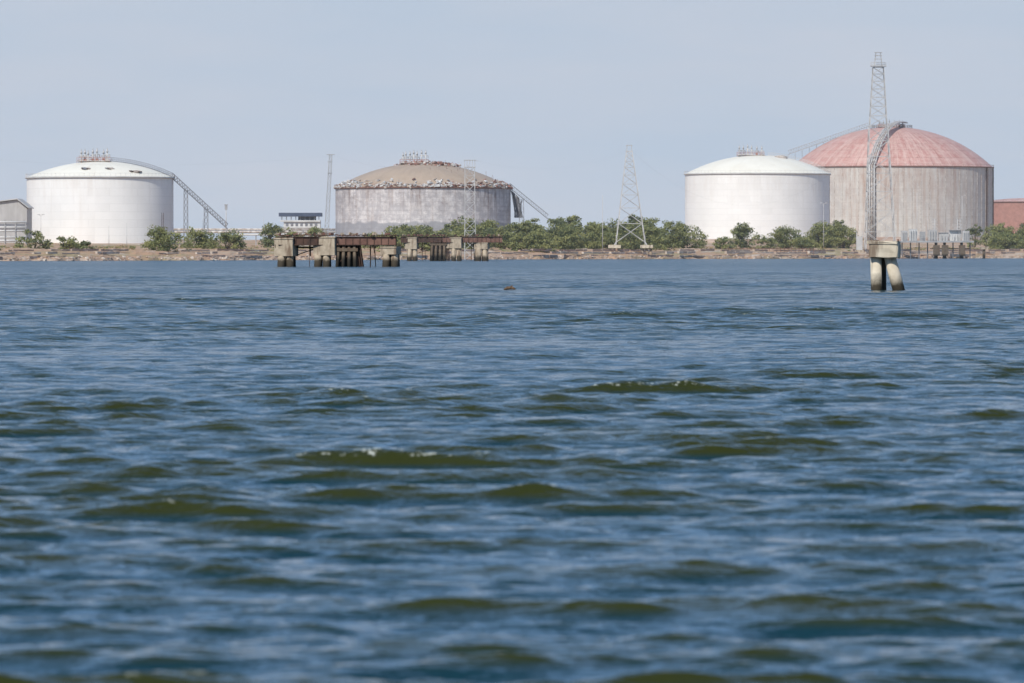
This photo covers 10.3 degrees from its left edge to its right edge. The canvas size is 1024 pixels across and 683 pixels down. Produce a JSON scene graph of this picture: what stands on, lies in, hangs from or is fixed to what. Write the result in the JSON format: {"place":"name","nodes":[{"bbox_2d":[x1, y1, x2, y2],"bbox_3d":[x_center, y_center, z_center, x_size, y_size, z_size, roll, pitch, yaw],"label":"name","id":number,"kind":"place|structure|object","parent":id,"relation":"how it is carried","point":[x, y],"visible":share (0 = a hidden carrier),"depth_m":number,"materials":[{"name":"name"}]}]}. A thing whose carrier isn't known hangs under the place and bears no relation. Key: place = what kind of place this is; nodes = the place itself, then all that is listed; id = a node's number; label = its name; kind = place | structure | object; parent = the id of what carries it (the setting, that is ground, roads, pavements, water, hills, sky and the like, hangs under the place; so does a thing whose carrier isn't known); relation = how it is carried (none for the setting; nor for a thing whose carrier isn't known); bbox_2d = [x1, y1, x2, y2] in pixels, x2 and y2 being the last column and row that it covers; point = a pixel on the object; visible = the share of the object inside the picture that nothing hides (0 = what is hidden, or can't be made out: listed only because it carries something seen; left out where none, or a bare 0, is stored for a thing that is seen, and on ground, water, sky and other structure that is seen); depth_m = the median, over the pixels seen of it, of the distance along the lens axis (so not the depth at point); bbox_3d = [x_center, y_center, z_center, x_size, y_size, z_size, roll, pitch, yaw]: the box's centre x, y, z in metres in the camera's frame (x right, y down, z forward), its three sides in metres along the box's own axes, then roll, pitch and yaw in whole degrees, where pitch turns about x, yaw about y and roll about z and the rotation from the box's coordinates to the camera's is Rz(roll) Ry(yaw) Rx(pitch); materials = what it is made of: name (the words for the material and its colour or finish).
{"place":"outdoors","nodes":[
{"label":"outdoors","id":0,"kind":"place"},
{"bbox_2d":[504,285,515,289],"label":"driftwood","id":1,"kind":"object","parent":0,"point":[511,287],"visible":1,"depth_m":337.35,"materials":[{"name":"brown wood"}]},
{"bbox_2d":[0,258,1023,682],"bbox_3d":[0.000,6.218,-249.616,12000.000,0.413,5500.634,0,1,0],"label":"water","id":2,"kind":"structure","parent":0,"point":[568,472],"depth_m":57.77,"materials":[{"name":"blue liquid"}]},
{"bbox_2d":[273,232,401,266],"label":"derelict pier","id":3,"kind":"structure","parent":2,"relation":"in","point":[346,250],"depth_m":879.29,"materials":[{"name":"concrete"}]},
{"bbox_2d":[401,234,503,260],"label":"derelict pier","id":4,"kind":"structure","parent":2,"relation":"in","point":[439,248],"depth_m":1425.20,"materials":[{"name":"concrete"}]},
{"bbox_2d":[464,160,476,259],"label":"lattice tower","id":5,"kind":"structure","parent":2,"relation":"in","point":[470,206],"depth_m":1638.10,"materials":[{"name":"metal"}]},
{"bbox_2d":[867,239,904,289],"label":"mooring dolphin","id":6,"kind":"object","parent":2,"relation":"in","point":[883,255],"visible":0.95,"depth_m":336.98,"materials":[{"name":"concrete"}]},
{"bbox_2d":[855,219,987,258],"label":"equipment jetty","id":7,"kind":"object","parent":2,"relation":"in","point":[942,237],"visible":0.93,"depth_m":1928.27,"materials":[{"name":"metal"}]},
{"bbox_2d":[0,240,1023,260],"bbox_3d":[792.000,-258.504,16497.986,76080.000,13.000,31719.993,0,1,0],"label":"ground","id":8,"kind":"structure","parent":0,"point":[138,251],"depth_m":1714.56,"materials":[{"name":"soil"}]},
{"bbox_2d":[0,221,26,243],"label":"pipe rack","id":9,"kind":"object","parent":8,"relation":"on","point":[15,230],"visible":0.81,"depth_m":1639.43,"materials":[{"name":"metal"}]},
{"bbox_2d":[0,200,31,242],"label":"walls","id":10,"kind":"structure","parent":8,"relation":"on","point":[13,210],"depth_m":1699.63,"materials":[{"name":"white metal"}]},
{"bbox_2d":[0,219,24,228],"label":"cladding frame","id":11,"kind":"object","parent":10,"relation":"attached to","point":[12,225],"visible":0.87,"depth_m":1699.46,"materials":[{"name":"metal"}]},
{"bbox_2d":[0,198,33,208],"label":"roof","id":12,"kind":"structure","parent":10,"relation":"on","point":[25,203],"depth_m":1702.67,"materials":[{"name":"paint"}]},
{"bbox_2d":[15,229,53,248],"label":"bush","id":13,"kind":"object","parent":8,"relation":"on","point":[36,234],"visible":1,"depth_m":1479.48,"materials":[{"name":"green plant"}]},
{"bbox_2d":[56,236,83,248],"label":"bush","id":14,"kind":"object","parent":8,"relation":"on","point":[71,242],"visible":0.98,"depth_m":1486.45,"materials":[{"name":"green plant"}]},
{"bbox_2d":[79,240,95,248],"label":"bush","id":15,"kind":"object","parent":8,"relation":"on","point":[85,244],"visible":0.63,"depth_m":1508.07,"materials":[{"name":"green plant"}]},
{"bbox_2d":[25,148,227,243],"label":"storage tank","id":16,"kind":"object","parent":8,"relation":"on","point":[103,200],"visible":0.94,"depth_m":1730.72,"materials":[{"name":"white paint"}]},
{"bbox_2d":[140,225,194,251],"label":"bush","id":17,"kind":"object","parent":8,"relation":"on","point":[162,241],"visible":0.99,"depth_m":1539.66,"materials":[{"name":"green plant"}]},
{"bbox_2d":[180,226,220,248],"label":"bush","id":18,"kind":"object","parent":8,"relation":"on","point":[200,237],"visible":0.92,"depth_m":1575.32,"materials":[{"name":"green plant"}]},
{"bbox_2d":[205,228,246,248],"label":"bush","id":19,"kind":"object","parent":8,"relation":"on","point":[235,239],"visible":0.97,"depth_m":1586.70,"materials":[{"name":"green plant"}]},
{"bbox_2d":[173,228,335,235],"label":"pipeline","id":20,"kind":"object","parent":8,"relation":"on","point":[246,230],"visible":0.48,"depth_m":1819.37,"materials":[{"name":"metal"}]},
{"bbox_2d":[239,234,283,244],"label":"pipeline","id":21,"kind":"object","parent":8,"relation":"on","point":[255,235],"visible":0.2,"depth_m":1759.42,"materials":[{"name":"metal"}]},
{"bbox_2d":[258,222,284,247],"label":"tree","id":22,"kind":"object","parent":8,"relation":"on","point":[270,232],"visible":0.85,"depth_m":1677.04,"materials":[{"name":"green plant"}]},
{"bbox_2d":[284,227,307,246],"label":"bush","id":23,"kind":"object","parent":8,"relation":"on","point":[290,232],"visible":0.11,"depth_m":1679.52,"materials":[{"name":"green plant"}]},
{"bbox_2d":[282,223,316,234],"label":"windows and base","id":24,"kind":"structure","parent":8,"relation":"on","point":[301,224],"depth_m":1856.02,"materials":[{"name":"glass"}]},
{"bbox_2d":[280,220,320,227],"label":"walls","id":25,"kind":"structure","parent":24,"relation":"on","point":[313,222],"depth_m":1856.12,"materials":[{"name":"white paint"}]},
{"bbox_2d":[281,216,315,219],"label":"columns","id":26,"kind":"structure","parent":25,"relation":"on","point":[306,217],"depth_m":1857.09,"materials":[{"name":"metal"}]},
{"bbox_2d":[279,213,321,216],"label":"flat roof","id":27,"kind":"structure","parent":26,"relation":"on","point":[299,214],"depth_m":1855.08,"materials":[{"name":"grey metal"}]},
{"bbox_2d":[307,226,327,246],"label":"bush","id":28,"kind":"object","parent":8,"relation":"on","point":[312,230],"visible":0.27,"depth_m":1714.22,"materials":[{"name":"green plant"}]},
{"bbox_2d":[324,154,334,234],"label":"leaning lattice mast","id":29,"kind":"object","parent":8,"relation":"on","point":[328,215],"visible":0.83,"depth_m":1599.05,"materials":[{"name":"metal"}]},
{"bbox_2d":[334,150,548,235],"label":"storage tank","id":30,"kind":"object","parent":8,"relation":"on","point":[421,192],"visible":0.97,"depth_m":1926.43,"materials":[{"name":"concrete"}]},
{"bbox_2d":[0,249,1023,258],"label":"seawall","id":31,"kind":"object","parent":8,"relation":"on","point":[561,251],"visible":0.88,"depth_m":1764.17,"materials":[{"name":"concrete"}]},
{"bbox_2d":[0,254,1023,260],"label":"shore rocks","id":32,"kind":"object","parent":8,"relation":"on","point":[274,258],"visible":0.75,"depth_m":1670.20,"materials":[{"name":"stone"}]},
{"bbox_2d":[361,214,677,252],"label":"mangrove treeline","id":33,"kind":"object","parent":8,"relation":"on","point":[559,235],"visible":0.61,"depth_m":1813.86,"materials":[{"name":"green plant"}]},
{"bbox_2d":[602,195,602,251],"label":"flag pole","id":34,"kind":"object","parent":8,"relation":"on","point":[602,223],"visible":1,"depth_m":1779.55,"materials":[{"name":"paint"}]},
{"bbox_2d":[608,145,652,254],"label":"lattice tower","id":35,"kind":"structure","parent":8,"relation":"on","point":[642,247],"depth_m":1796.74,"materials":[{"name":"metal"}]},
{"bbox_2d":[660,220,708,248],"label":"tree","id":36,"kind":"object","parent":8,"relation":"on","point":[682,236],"visible":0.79,"depth_m":1902.55,"materials":[{"name":"green plant"}]},
{"bbox_2d":[712,236,734,248],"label":"bush","id":37,"kind":"object","parent":8,"relation":"on","point":[721,240],"visible":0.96,"depth_m":1891.33,"materials":[{"name":"green plant"}]},
{"bbox_2d":[730,222,759,247],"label":"tree","id":38,"kind":"object","parent":8,"relation":"on","point":[742,231],"visible":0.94,"depth_m":1954.91,"materials":[{"name":"green plant"}]},
{"bbox_2d":[684,144,830,242],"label":"storage tank","id":39,"kind":"object","parent":8,"relation":"on","point":[746,185],"visible":0.94,"depth_m":2225.80,"materials":[{"name":"white paint"}]},
{"bbox_2d":[753,234,778,247],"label":"bush","id":40,"kind":"object","parent":8,"relation":"on","point":[767,240],"visible":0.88,"depth_m":1916.90,"materials":[{"name":"green plant"}]},
{"bbox_2d":[721,247,813,254],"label":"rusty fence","id":41,"kind":"object","parent":8,"relation":"on","point":[780,248],"visible":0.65,"depth_m":1889.66,"materials":[{"name":"metal"}]},
{"bbox_2d":[767,225,803,247],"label":"tree","id":42,"kind":"object","parent":8,"relation":"on","point":[779,235],"visible":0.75,"depth_m":1967.41,"materials":[{"name":"green plant"}]},
{"bbox_2d":[789,236,814,248],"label":"bush","id":43,"kind":"object","parent":8,"relation":"on","point":[804,242],"visible":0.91,"depth_m":1938.80,"materials":[{"name":"green plant"}]},
{"bbox_2d":[794,220,832,247],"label":"tree","id":44,"kind":"object","parent":8,"relation":"on","point":[816,231],"visible":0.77,"depth_m":2017.33,"materials":[{"name":"green plant"}]},
{"bbox_2d":[823,204,823,247],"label":"light pole","id":45,"kind":"object","parent":8,"relation":"on","point":[823,225],"visible":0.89,"depth_m":1999.52,"materials":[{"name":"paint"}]},
{"bbox_2d":[820,222,858,248],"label":"tree","id":46,"kind":"object","parent":8,"relation":"on","point":[841,238],"visible":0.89,"depth_m":2012.58,"materials":[{"name":"green plant"}]},
{"bbox_2d":[832,220,850,243],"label":"tree","id":47,"kind":"object","parent":8,"relation":"on","point":[841,222],"visible":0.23,"depth_m":2150.40,"materials":[{"name":"green plant"}]},
{"bbox_2d":[864,52,895,251],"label":"lattice tower","id":48,"kind":"structure","parent":8,"relation":"on","point":[875,66],"depth_m":1938.40,"materials":[{"name":"metal"}]},
{"bbox_2d":[788,120,993,241],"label":"storage tank","id":49,"kind":"object","parent":8,"relation":"on","point":[941,174],"visible":0.82,"depth_m":2560.29,"materials":[{"name":"grey concrete"}]},
{"bbox_2d":[926,204,927,240],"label":"light pole","id":50,"kind":"object","parent":8,"relation":"on","point":[927,222],"visible":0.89,"depth_m":2199.49,"materials":[{"name":"metal"}]},
{"bbox_2d":[965,224,983,246],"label":"tree","id":51,"kind":"object","parent":8,"relation":"on","point":[975,232],"visible":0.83,"depth_m":2150.57,"materials":[{"name":"green plant"}]},
{"bbox_2d":[981,222,1017,245],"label":"tree","id":52,"kind":"object","parent":8,"relation":"on","point":[996,229],"visible":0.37,"depth_m":2113.13,"materials":[{"name":"green plant"}]},
{"bbox_2d":[984,231,1023,248],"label":"bush","id":53,"kind":"object","parent":8,"relation":"on","point":[1006,240],"visible":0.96,"depth_m":2067.18,"materials":[{"name":"green plant"}]},
{"bbox_2d":[994,198,1023,232],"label":"building","id":54,"kind":"structure","parent":8,"relation":"on","point":[1009,212],"depth_m":2929.49,"materials":[{"name":"red paint"}]},
{"bbox_2d":[1015,223,1023,245],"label":"tree","id":55,"kind":"object","parent":8,"relation":"on","point":[1020,230],"visible":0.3,"depth_m":2116.31,"materials":[{"name":"green plant"}]},
{"bbox_2d":[0,0,1023,239],"label":"sky","id":56,"kind":"structure","parent":0,"point":[538,86],"materials":[{"name":"blue"}]}
]}

